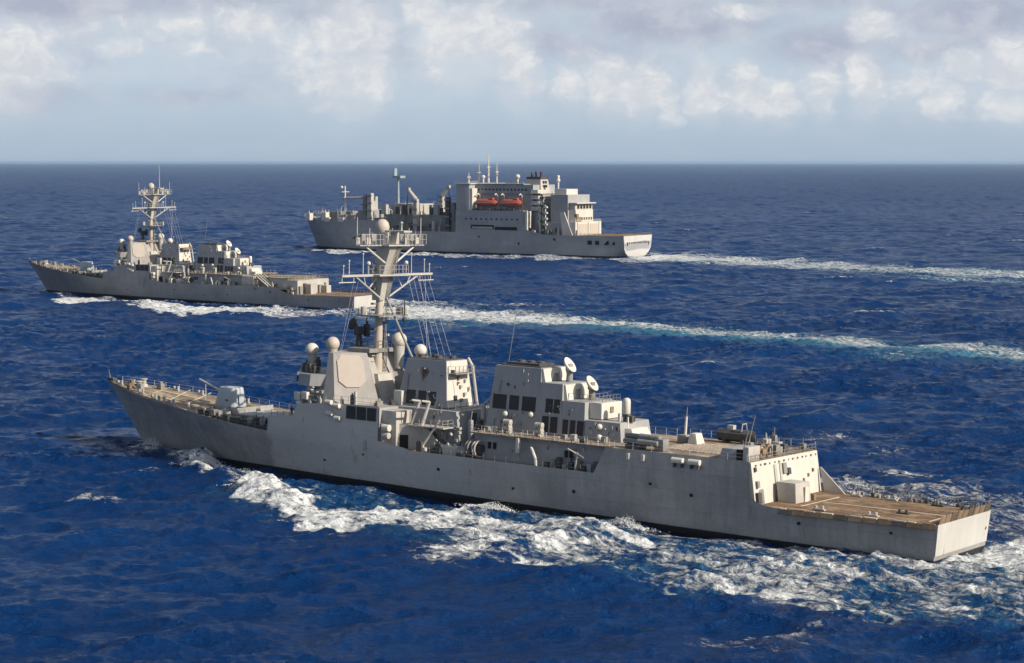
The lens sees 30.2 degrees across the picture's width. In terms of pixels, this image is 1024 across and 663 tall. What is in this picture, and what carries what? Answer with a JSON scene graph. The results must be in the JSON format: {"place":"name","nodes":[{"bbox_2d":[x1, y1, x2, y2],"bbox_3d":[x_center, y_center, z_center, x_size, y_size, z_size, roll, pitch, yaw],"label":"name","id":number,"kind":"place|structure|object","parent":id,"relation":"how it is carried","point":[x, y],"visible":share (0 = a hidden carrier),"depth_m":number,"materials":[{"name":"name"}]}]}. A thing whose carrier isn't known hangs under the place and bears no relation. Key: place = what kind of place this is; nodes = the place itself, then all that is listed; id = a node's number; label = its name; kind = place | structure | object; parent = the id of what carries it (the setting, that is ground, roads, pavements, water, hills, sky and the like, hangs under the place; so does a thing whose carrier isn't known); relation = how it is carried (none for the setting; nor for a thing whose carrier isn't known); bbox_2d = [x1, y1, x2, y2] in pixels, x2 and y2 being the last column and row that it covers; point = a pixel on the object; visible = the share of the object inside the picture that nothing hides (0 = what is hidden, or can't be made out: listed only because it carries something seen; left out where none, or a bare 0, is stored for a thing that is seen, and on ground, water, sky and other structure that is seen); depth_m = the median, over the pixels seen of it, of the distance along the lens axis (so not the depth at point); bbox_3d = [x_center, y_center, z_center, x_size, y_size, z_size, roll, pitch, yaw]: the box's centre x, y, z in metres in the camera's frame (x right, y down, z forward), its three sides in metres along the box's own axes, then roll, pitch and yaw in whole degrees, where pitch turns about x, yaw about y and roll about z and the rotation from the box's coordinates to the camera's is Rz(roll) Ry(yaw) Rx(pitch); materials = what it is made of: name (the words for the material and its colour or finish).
{"place":"outdoors","nodes":[
{"label":"outdoors","id":0,"kind":"place"},
{"bbox_2d":[0,164,1023,662],"bbox_3d":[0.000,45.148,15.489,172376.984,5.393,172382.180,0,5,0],"label":"sea","id":1,"kind":"structure","parent":0,"point":[858,324],"depth_m":365.45,"materials":[{"name":"liquid"}]},
{"bbox_2d":[29,173,383,309],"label":"destroyer","id":2,"kind":"object","parent":1,"relation":"on","point":[150,268],"visible":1,"depth_m":640.94,"materials":[{"name":"paint"}]},
{"bbox_2d":[115,437,660,532],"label":"spray","id":3,"kind":"object","parent":1,"relation":"on","point":[469,505],"visible":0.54,"depth_m":257.02,"materials":[{"name":"white liquid"}]},
{"bbox_2d":[305,154,651,258],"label":"supply ship","id":4,"kind":"object","parent":1,"relation":"on","point":[545,217],"visible":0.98,"depth_m":962.96,"materials":[{"name":"paint"}]},
{"bbox_2d":[474,198,497,205],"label":"lifeboat","id":5,"kind":"object","parent":4,"relation":"attached to","point":[487,202],"visible":1,"depth_m":962.59,"materials":[{"name":"orange paint"}]},
{"bbox_2d":[499,198,521,206],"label":"lifeboat","id":6,"kind":"object","parent":4,"relation":"attached to","point":[515,202],"visible":1,"depth_m":954.72,"materials":[{"name":"orange paint"}]},
{"bbox_2d":[107,217,991,562],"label":"destroyer","id":7,"kind":"object","parent":1,"relation":"on","point":[543,437],"visible":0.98,"depth_m":260.07,"materials":[{"name":"paint"}]},
{"bbox_2d":[716,423,754,442],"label":"inflatable boat","id":8,"kind":"object","parent":7,"relation":"on","point":[732,433],"visible":0.94,"depth_m":252.74,"materials":[{"name":"grey rubber"}]},
{"bbox_2d":[736,449,742,460],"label":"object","id":9,"kind":"structure","parent":7,"relation":"in","point":[738,456],"depth_m":235.37,"materials":[{"name":"black metal"}]},
{"bbox_2d":[0,0,1023,163],"label":"sky","id":10,"kind":"structure","parent":0,"point":[82,81],"materials":[{"name":"white"}]}
]}

